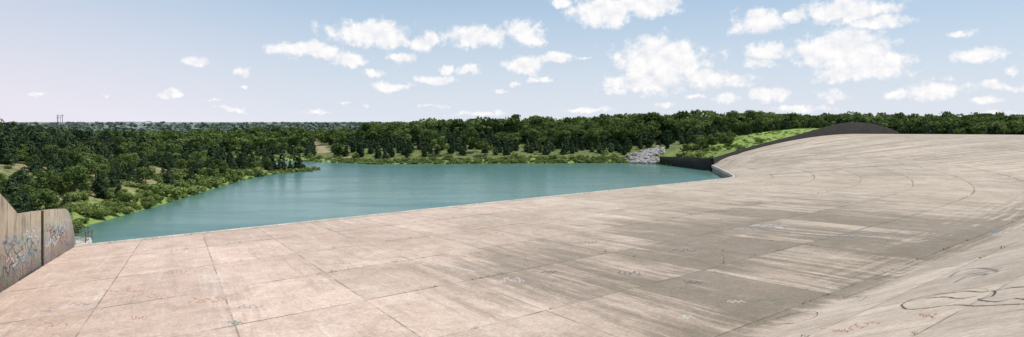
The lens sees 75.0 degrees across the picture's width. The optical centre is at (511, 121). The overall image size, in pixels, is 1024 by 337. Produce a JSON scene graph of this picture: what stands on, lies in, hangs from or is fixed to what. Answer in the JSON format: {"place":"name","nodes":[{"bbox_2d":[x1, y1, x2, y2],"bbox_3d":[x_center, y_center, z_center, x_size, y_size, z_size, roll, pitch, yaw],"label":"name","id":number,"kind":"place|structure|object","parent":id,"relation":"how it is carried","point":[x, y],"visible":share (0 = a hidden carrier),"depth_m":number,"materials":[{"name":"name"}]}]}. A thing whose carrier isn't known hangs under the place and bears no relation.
{"place":"outdoors","nodes":[
{"label":"outdoors","id":0,"kind":"place"},
{"bbox_2d":[76,160,724,242],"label":"lake water","id":1,"kind":"structure","parent":0,"point":[329,190],"depth_m":130.56,"materials":[{"name":"teal liquid"}]},
{"bbox_2d":[0,122,819,233],"bbox_3d":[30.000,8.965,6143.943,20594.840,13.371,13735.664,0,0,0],"label":"ground","id":2,"kind":"structure","parent":0,"point":[323,149],"depth_m":224.84,"materials":[{"name":"green plant"}]},
{"bbox_2d":[0,137,19,163],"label":"cedar tree","id":3,"kind":"object","parent":2,"relation":"on","point":[5,158],"visible":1,"depth_m":111.39,"materials":[{"name":"green plant"}]},
{"bbox_2d":[2,175,22,197],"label":"cedar tree","id":4,"kind":"object","parent":2,"relation":"on","point":[11,185],"visible":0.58,"depth_m":87.05,"materials":[{"name":"green plant"}]},
{"bbox_2d":[0,130,28,155],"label":"cedar tree","id":5,"kind":"object","parent":2,"relation":"on","point":[6,134],"visible":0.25,"depth_m":115.82,"materials":[{"name":"green plant"}]},
{"bbox_2d":[9,121,23,136],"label":"cedar tree","id":6,"kind":"object","parent":2,"relation":"on","point":[13,124],"visible":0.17,"depth_m":135.45,"materials":[{"name":"green plant"}]},
{"bbox_2d":[4,192,34,212],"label":"cedar tree","id":7,"kind":"object","parent":2,"relation":"on","point":[18,205],"visible":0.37,"depth_m":77.98,"materials":[{"name":"green plant"}]},
{"bbox_2d":[17,150,29,160],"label":"broadleaf tree","id":8,"kind":"object","parent":2,"relation":"on","point":[23,154],"visible":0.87,"depth_m":115.25,"materials":[{"name":"green plant"}]},
{"bbox_2d":[13,128,34,146],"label":"cedar tree","id":9,"kind":"object","parent":2,"relation":"on","point":[21,133],"visible":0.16,"depth_m":123.59,"materials":[{"name":"green plant"}]},
{"bbox_2d":[12,166,37,189],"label":"cedar tree","id":10,"kind":"object","parent":2,"relation":"on","point":[22,180],"visible":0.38,"depth_m":92.65,"materials":[{"name":"green plant"}]},
{"bbox_2d":[18,134,41,160],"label":"cedar tree","id":11,"kind":"object","parent":2,"relation":"on","point":[27,140],"visible":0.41,"depth_m":119.42,"materials":[{"name":"green plant"}]},
{"bbox_2d":[22,190,38,211],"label":"cedar tree","id":12,"kind":"object","parent":2,"relation":"on","point":[27,199],"visible":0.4,"depth_m":81.10,"materials":[{"name":"green plant"}]},
{"bbox_2d":[22,180,41,195],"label":"broadleaf tree","id":13,"kind":"object","parent":2,"relation":"on","point":[29,188],"visible":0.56,"depth_m":88.82,"materials":[{"name":"green plant"}]},
{"bbox_2d":[27,155,45,171],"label":"cedar tree","id":14,"kind":"object","parent":2,"relation":"on","point":[35,165],"visible":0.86,"depth_m":110.34,"materials":[{"name":"green plant"}]},
{"bbox_2d":[0,194,75,291],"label":"graffiti retaining wall","id":15,"kind":"structure","parent":2,"relation":"on","point":[31,242],"depth_m":51.73,"materials":[{"name":"concrete"}]},
{"bbox_2d":[29,129,50,147],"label":"cedar tree","id":16,"kind":"object","parent":2,"relation":"on","point":[36,137],"visible":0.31,"depth_m":127.12,"materials":[{"name":"green plant"}]},
{"bbox_2d":[33,148,47,167],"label":"cedar tree","id":17,"kind":"object","parent":2,"relation":"on","point":[38,150],"visible":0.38,"depth_m":114.51,"materials":[{"name":"green plant"}]},
{"bbox_2d":[30,189,59,209],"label":"broadleaf tree","id":18,"kind":"object","parent":2,"relation":"on","point":[47,197],"visible":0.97,"depth_m":84.45,"materials":[{"name":"green plant"}]},
{"bbox_2d":[30,169,59,188],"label":"broadleaf tree","id":19,"kind":"object","parent":2,"relation":"on","point":[43,179],"visible":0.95,"depth_m":95.07,"materials":[{"name":"green plant"}]},
{"bbox_2d":[43,146,59,165],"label":"cedar tree","id":20,"kind":"object","parent":2,"relation":"on","point":[52,151],"visible":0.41,"depth_m":117.90,"materials":[{"name":"green plant"}]},
{"bbox_2d":[40,183,64,192],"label":"shrub","id":21,"kind":"object","parent":2,"relation":"on","point":[58,187],"visible":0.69,"depth_m":96.50,"materials":[{"name":"green plant"}]},
{"bbox_2d":[44,153,62,175],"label":"cedar tree","id":22,"kind":"object","parent":2,"relation":"on","point":[55,165],"visible":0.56,"depth_m":110.87,"materials":[{"name":"green plant"}]},
{"bbox_2d":[59,132,74,150],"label":"cedar tree","id":23,"kind":"object","parent":2,"relation":"on","point":[66,142],"visible":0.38,"depth_m":129.57,"materials":[{"name":"green plant"}]},
{"bbox_2d":[58,148,82,165],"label":"broadleaf tree","id":24,"kind":"object","parent":2,"relation":"on","point":[67,152],"visible":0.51,"depth_m":118.08,"materials":[{"name":"green plant"}]},
{"bbox_2d":[58,164,93,191],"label":"broadleaf tree","id":25,"kind":"object","parent":2,"relation":"on","point":[76,175],"visible":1,"depth_m":97.28,"materials":[{"name":"green plant"}]},
{"bbox_2d":[72,219,84,231],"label":"shrub","id":26,"kind":"object","parent":2,"relation":"on","point":[77,223],"visible":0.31,"depth_m":80.46,"materials":[{"name":"green plant"}]},
{"bbox_2d":[68,190,89,201],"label":"shrub","id":27,"kind":"object","parent":2,"relation":"on","point":[74,196],"visible":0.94,"depth_m":95.00,"materials":[{"name":"green plant"}]},
{"bbox_2d":[72,144,90,155],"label":"broadleaf tree","id":28,"kind":"object","parent":2,"relation":"on","point":[78,148],"visible":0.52,"depth_m":131.40,"materials":[{"name":"green plant"}]},
{"bbox_2d":[73,226,92,244],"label":"railing platform","id":29,"kind":"structure","parent":2,"relation":"on","point":[85,239],"depth_m":69.29,"materials":[{"name":"concrete"}]},
{"bbox_2d":[76,155,99,174],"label":"broadleaf tree","id":30,"kind":"object","parent":2,"relation":"on","point":[86,162],"visible":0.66,"depth_m":111.64,"materials":[{"name":"green plant"}]},
{"bbox_2d":[75,203,106,213],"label":"shrub","id":31,"kind":"object","parent":2,"relation":"on","point":[84,207],"visible":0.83,"depth_m":91.43,"materials":[{"name":"green plant"}]},
{"bbox_2d":[81,130,104,154],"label":"cedar tree","id":32,"kind":"object","parent":2,"relation":"on","point":[90,142],"visible":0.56,"depth_m":141.43,"materials":[{"name":"green plant"}]},
{"bbox_2d":[84,208,110,217],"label":"shrub","id":33,"kind":"object","parent":2,"relation":"on","point":[100,213],"visible":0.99,"depth_m":90.48,"materials":[{"name":"green plant"}]},
{"bbox_2d":[89,170,107,190],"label":"cedar tree","id":34,"kind":"object","parent":2,"relation":"on","point":[101,174],"visible":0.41,"depth_m":103.94,"materials":[{"name":"green plant"}]},
{"bbox_2d":[91,177,108,198],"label":"cedar tree","id":35,"kind":"object","parent":2,"relation":"on","point":[101,187],"visible":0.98,"depth_m":100.17,"materials":[{"name":"green plant"}]},
{"bbox_2d":[89,155,111,174],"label":"broadleaf tree","id":36,"kind":"object","parent":2,"relation":"on","point":[101,159],"visible":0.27,"depth_m":115.18,"materials":[{"name":"green plant"}]},
{"bbox_2d":[97,163,110,176],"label":"broadleaf tree","id":37,"kind":"object","parent":2,"relation":"on","point":[101,166],"visible":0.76,"depth_m":114.04,"materials":[{"name":"green plant"}]},
{"bbox_2d":[97,133,114,149],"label":"cedar tree","id":38,"kind":"object","parent":2,"relation":"on","point":[103,138],"visible":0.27,"depth_m":151.74,"materials":[{"name":"green plant"}]},
{"bbox_2d":[108,167,121,186],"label":"cedar tree","id":39,"kind":"object","parent":2,"relation":"on","point":[114,182],"visible":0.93,"depth_m":109.59,"materials":[{"name":"green plant"}]},
{"bbox_2d":[105,205,125,215],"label":"shrub","id":40,"kind":"object","parent":2,"relation":"on","point":[120,209],"visible":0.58,"depth_m":94.29,"materials":[{"name":"green plant"}]},
{"bbox_2d":[103,190,133,201],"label":"shrub","id":41,"kind":"object","parent":2,"relation":"on","point":[122,196],"visible":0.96,"depth_m":100.91,"materials":[{"name":"green plant"}]},
{"bbox_2d":[111,161,130,179],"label":"cedar tree","id":42,"kind":"object","parent":2,"relation":"on","point":[118,166],"visible":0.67,"depth_m":120.69,"materials":[{"name":"green plant"}]},
{"bbox_2d":[113,136,135,147],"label":"broadleaf tree","id":43,"kind":"object","parent":2,"relation":"on","point":[122,139],"visible":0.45,"depth_m":156.98,"materials":[{"name":"green plant"}]},
{"bbox_2d":[111,154,138,168],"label":"broadleaf tree","id":44,"kind":"object","parent":2,"relation":"on","point":[127,161],"visible":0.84,"depth_m":126.46,"materials":[{"name":"green plant"}]},
{"bbox_2d":[118,141,135,153],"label":"broadleaf tree","id":45,"kind":"object","parent":2,"relation":"on","point":[129,146],"visible":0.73,"depth_m":150.03,"materials":[{"name":"green plant"}]},
{"bbox_2d":[120,152,141,166],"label":"broadleaf tree","id":46,"kind":"object","parent":2,"relation":"on","point":[135,158],"visible":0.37,"depth_m":129.09,"materials":[{"name":"green plant"}]},
{"bbox_2d":[124,163,138,178],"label":"cedar tree","id":47,"kind":"object","parent":2,"relation":"on","point":[130,169],"visible":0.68,"depth_m":121.98,"materials":[{"name":"green plant"}]},
{"bbox_2d":[115,121,151,125],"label":"warehouse","id":48,"kind":"structure","parent":2,"relation":"on","point":[135,122],"depth_m":1765.00,"materials":[{"name":"white metal"}]},
{"bbox_2d":[135,158,147,174],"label":"cedar tree","id":49,"kind":"object","parent":2,"relation":"on","point":[142,163],"visible":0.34,"depth_m":127.22,"materials":[{"name":"green plant"}]},
{"bbox_2d":[134,190,153,197],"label":"shrub","id":50,"kind":"object","parent":2,"relation":"on","point":[147,193],"visible":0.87,"depth_m":108.17,"materials":[{"name":"green plant"}]},
{"bbox_2d":[135,142,156,154],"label":"broadleaf tree","id":51,"kind":"object","parent":2,"relation":"on","point":[140,148],"visible":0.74,"depth_m":153.22,"materials":[{"name":"green plant"}]},
{"bbox_2d":[136,166,156,184],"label":"broadleaf tree","id":52,"kind":"object","parent":2,"relation":"on","point":[148,173],"visible":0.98,"depth_m":119.16,"materials":[{"name":"green plant"}]},
{"bbox_2d":[136,183,160,192],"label":"shrub","id":53,"kind":"object","parent":2,"relation":"on","point":[153,188],"visible":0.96,"depth_m":112.50,"materials":[{"name":"green plant"}]},
{"bbox_2d":[140,201,156,208],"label":"shrub","id":54,"kind":"object","parent":2,"relation":"on","point":[148,204],"visible":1,"depth_m":103.24,"materials":[{"name":"green plant"}]},
{"bbox_2d":[152,151,163,166],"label":"cedar tree","id":55,"kind":"object","parent":2,"relation":"on","point":[158,163],"visible":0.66,"depth_m":141.38,"materials":[{"name":"green plant"}]},
{"bbox_2d":[160,153,170,168],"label":"cedar tree","id":56,"kind":"object","parent":2,"relation":"on","point":[165,163],"visible":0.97,"depth_m":139.09,"materials":[{"name":"green plant"}]},
{"bbox_2d":[159,167,179,184],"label":"cedar tree","id":57,"kind":"object","parent":2,"relation":"on","point":[167,176],"visible":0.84,"depth_m":123.58,"materials":[{"name":"green plant"}]},
{"bbox_2d":[159,187,183,197],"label":"shrub","id":58,"kind":"object","parent":2,"relation":"on","point":[176,192],"visible":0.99,"depth_m":114.86,"materials":[{"name":"green plant"}]},
{"bbox_2d":[185,170,198,181],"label":"cedar tree","id":59,"kind":"object","parent":2,"relation":"on","point":[191,173],"visible":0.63,"depth_m":132.16,"materials":[{"name":"green plant"}]},
{"bbox_2d":[188,162,201,175],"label":"cedar tree","id":60,"kind":"object","parent":2,"relation":"on","point":[195,168],"visible":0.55,"depth_m":139.46,"materials":[{"name":"green plant"}]},
{"bbox_2d":[185,185,206,194],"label":"shrub","id":61,"kind":"object","parent":2,"relation":"on","point":[194,190],"visible":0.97,"depth_m":122.75,"materials":[{"name":"green plant"}]},
{"bbox_2d":[187,150,211,161],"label":"broadleaf tree","id":62,"kind":"object","parent":2,"relation":"on","point":[202,157],"visible":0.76,"depth_m":166.37,"materials":[{"name":"green plant"}]},
{"bbox_2d":[3,121,409,132],"bbox_3d":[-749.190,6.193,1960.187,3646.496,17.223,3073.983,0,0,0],"label":"distant wood","id":63,"kind":"object","parent":2,"relation":"on","point":[227,127],"visible":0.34,"depth_m":533.98,"materials":[{"name":"green plant"}]},
{"bbox_2d":[329,131,350,141],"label":"broadleaf tree","id":64,"kind":"object","parent":2,"relation":"on","point":[339,138],"visible":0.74,"depth_m":257.21,"materials":[{"name":"green plant"}]},
{"bbox_2d":[356,123,373,135],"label":"broadleaf tree","id":65,"kind":"object","parent":2,"relation":"on","point":[365,126],"visible":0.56,"depth_m":262.59,"materials":[{"name":"green plant"}]},
{"bbox_2d":[359,126,378,139],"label":"broadleaf tree","id":66,"kind":"object","parent":2,"relation":"on","point":[372,132],"visible":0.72,"depth_m":258.03,"materials":[{"name":"green plant"}]},
{"bbox_2d":[381,130,392,141],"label":"broadleaf tree","id":67,"kind":"object","parent":2,"relation":"on","point":[386,135],"visible":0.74,"depth_m":258.48,"materials":[{"name":"green plant"}]},
{"bbox_2d":[386,122,405,141],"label":"broadleaf tree","id":68,"kind":"object","parent":2,"relation":"on","point":[392,126],"visible":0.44,"depth_m":262.57,"materials":[{"name":"green plant"}]},
{"bbox_2d":[390,128,412,140],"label":"broadleaf tree","id":69,"kind":"object","parent":2,"relation":"on","point":[398,133],"visible":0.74,"depth_m":251.74,"materials":[{"name":"green plant"}]},
{"bbox_2d":[404,121,423,141],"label":"broadleaf tree","id":70,"kind":"object","parent":2,"relation":"on","point":[415,126],"visible":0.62,"depth_m":258.32,"materials":[{"name":"green plant"}]},
{"bbox_2d":[42,127,810,223],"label":"shore undergrowth","id":71,"kind":"object","parent":2,"relation":"on","point":[376,161],"visible":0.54,"depth_m":216.29,"materials":[{"name":"green plant"}]},
{"bbox_2d":[420,129,434,141],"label":"broadleaf tree","id":72,"kind":"object","parent":2,"relation":"on","point":[425,133],"visible":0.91,"depth_m":239.39,"materials":[{"name":"green plant"}]},
{"bbox_2d":[418,120,437,134],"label":"broadleaf tree","id":73,"kind":"object","parent":2,"relation":"on","point":[430,124],"visible":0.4,"depth_m":263.46,"materials":[{"name":"green plant"}]},
{"bbox_2d":[461,127,479,138],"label":"broadleaf tree","id":74,"kind":"object","parent":2,"relation":"on","point":[468,134],"visible":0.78,"depth_m":251.54,"materials":[{"name":"green plant"}]},
{"bbox_2d":[484,118,505,133],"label":"broadleaf tree","id":75,"kind":"object","parent":2,"relation":"on","point":[497,125],"visible":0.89,"depth_m":262.94,"materials":[{"name":"green plant"}]},
{"bbox_2d":[0,134,1023,336],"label":"concrete spillway","id":76,"kind":"object","parent":2,"relation":"on","point":[666,280],"visible":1,"depth_m":52.40,"materials":[{"name":"beige concrete"}]},
{"bbox_2d":[131,138,1023,336],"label":"joint weeds","id":77,"kind":"object","parent":76,"relation":"on","point":[722,250],"visible":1,"depth_m":61.01,"materials":[{"name":"green plant"}]},
{"bbox_2d":[0,109,1023,161],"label":"broadleaf wood","id":78,"kind":"object","parent":2,"relation":"on","point":[252,137],"visible":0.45,"depth_m":274.66,"materials":[{"name":"green plant"}]},
{"bbox_2d":[3,117,1023,170],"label":"cedar wood","id":79,"kind":"object","parent":2,"relation":"on","point":[454,141],"visible":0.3,"depth_m":235.61,"materials":[{"name":"green plant"}]},
{"bbox_2d":[506,114,530,141],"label":"broadleaf tree","id":80,"kind":"object","parent":2,"relation":"on","point":[515,119],"visible":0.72,"depth_m":261.31,"materials":[{"name":"green plant"}]},
{"bbox_2d":[513,125,531,142],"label":"broadleaf tree","id":81,"kind":"object","parent":2,"relation":"on","point":[523,132],"visible":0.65,"depth_m":254.51,"materials":[{"name":"green plant"}]},
{"bbox_2d":[528,128,541,139],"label":"broadleaf tree","id":82,"kind":"object","parent":2,"relation":"on","point":[532,130],"visible":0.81,"depth_m":243.31,"materials":[{"name":"green plant"}]},
{"bbox_2d":[526,116,548,130],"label":"broadleaf tree","id":83,"kind":"object","parent":2,"relation":"on","point":[536,120],"visible":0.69,"depth_m":260.24,"materials":[{"name":"green plant"}]},
{"bbox_2d":[528,131,551,143],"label":"broadleaf tree","id":84,"kind":"object","parent":2,"relation":"on","point":[543,138],"visible":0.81,"depth_m":243.47,"materials":[{"name":"green plant"}]},
{"bbox_2d":[550,129,571,147],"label":"broadleaf tree","id":85,"kind":"object","parent":2,"relation":"on","point":[562,135],"visible":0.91,"depth_m":240.64,"materials":[{"name":"green plant"}]},
{"bbox_2d":[568,127,581,140],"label":"broadleaf tree","id":86,"kind":"object","parent":2,"relation":"on","point":[573,134],"visible":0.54,"depth_m":249.19,"materials":[{"name":"green plant"}]},
{"bbox_2d":[581,130,598,143],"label":"broadleaf tree","id":87,"kind":"object","parent":2,"relation":"on","point":[593,134],"visible":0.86,"depth_m":239.63,"materials":[{"name":"green plant"}]},
{"bbox_2d":[581,123,598,130],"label":"broadleaf tree","id":88,"kind":"object","parent":2,"relation":"on","point":[589,125],"visible":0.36,"depth_m":258.53,"materials":[{"name":"green plant"}]},
{"bbox_2d":[601,124,621,139],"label":"broadleaf tree","id":89,"kind":"object","parent":2,"relation":"on","point":[614,132],"visible":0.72,"depth_m":248.20,"materials":[{"name":"green plant"}]},
{"bbox_2d":[602,119,623,136],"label":"broadleaf tree","id":90,"kind":"object","parent":2,"relation":"on","point":[607,122],"visible":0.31,"depth_m":262.60,"materials":[{"name":"green plant"}]},
{"bbox_2d":[619,127,638,141],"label":"broadleaf tree","id":91,"kind":"object","parent":2,"relation":"on","point":[626,133],"visible":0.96,"depth_m":245.93,"materials":[{"name":"green plant"}]},
{"bbox_2d":[621,122,651,144],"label":"broadleaf tree","id":92,"kind":"object","parent":2,"relation":"on","point":[643,130],"visible":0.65,"depth_m":249.18,"materials":[{"name":"green plant"}]},
{"bbox_2d":[635,112,663,125],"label":"broadleaf tree","id":93,"kind":"object","parent":2,"relation":"on","point":[655,117],"visible":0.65,"depth_m":262.79,"materials":[{"name":"green plant"}]},
{"bbox_2d":[641,120,660,132],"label":"broadleaf tree","id":94,"kind":"object","parent":2,"relation":"on","point":[653,124],"visible":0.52,"depth_m":256.04,"materials":[{"name":"green plant"}]},
{"bbox_2d":[659,119,677,132],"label":"broadleaf tree","id":95,"kind":"object","parent":2,"relation":"on","point":[666,122],"visible":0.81,"depth_m":263.46,"materials":[{"name":"green plant"}]},
{"bbox_2d":[665,114,685,132],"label":"broadleaf tree","id":96,"kind":"object","parent":2,"relation":"on","point":[669,117],"visible":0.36,"depth_m":265.57,"materials":[{"name":"green plant"}]},
{"bbox_2d":[660,156,711,170],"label":"wing wall","id":97,"kind":"structure","parent":2,"relation":"on","point":[697,163],"depth_m":193.68,"materials":[{"name":"concrete"}]},
{"bbox_2d":[690,115,709,132],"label":"broadleaf tree","id":98,"kind":"object","parent":2,"relation":"on","point":[697,118],"visible":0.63,"depth_m":264.68,"materials":[{"name":"green plant"}]},
{"bbox_2d":[709,115,724,126],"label":"broadleaf tree","id":99,"kind":"object","parent":2,"relation":"on","point":[717,118],"visible":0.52,"depth_m":268.62,"materials":[{"name":"green plant"}]},
{"bbox_2d":[716,117,740,130],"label":"broadleaf tree","id":100,"kind":"object","parent":2,"relation":"on","point":[724,121],"visible":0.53,"depth_m":256.42,"materials":[{"name":"green plant"}]},
{"bbox_2d":[726,110,745,123],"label":"broadleaf tree","id":101,"kind":"object","parent":2,"relation":"on","point":[733,113],"visible":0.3,"depth_m":272.71,"materials":[{"name":"green plant"}]},
{"bbox_2d":[743,110,763,123],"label":"broadleaf tree","id":102,"kind":"object","parent":2,"relation":"on","point":[751,113],"visible":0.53,"depth_m":256.36,"materials":[{"name":"green plant"}]},
{"bbox_2d":[755,116,772,131],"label":"broadleaf tree","id":103,"kind":"object","parent":2,"relation":"on","point":[765,124],"visible":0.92,"depth_m":239.79,"materials":[{"name":"green plant"}]},
{"bbox_2d":[754,113,777,124],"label":"broadleaf tree","id":104,"kind":"object","parent":2,"relation":"on","point":[769,116],"visible":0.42,"depth_m":252.24,"materials":[{"name":"green plant"}]},
{"bbox_2d":[712,122,898,164],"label":"training wall","id":105,"kind":"structure","parent":2,"relation":"on","point":[853,128],"depth_m":212.39,"materials":[{"name":"concrete"}]},
{"bbox_2d":[809,118,827,127],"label":"broadleaf tree","id":106,"kind":"object","parent":2,"relation":"on","point":[815,123],"visible":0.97,"depth_m":235.97,"materials":[{"name":"green plant"}]},
{"bbox_2d":[0,0,1023,121],"label":"sky","id":107,"kind":"structure","parent":0,"point":[79,60],"materials":[{"name":"blue"}]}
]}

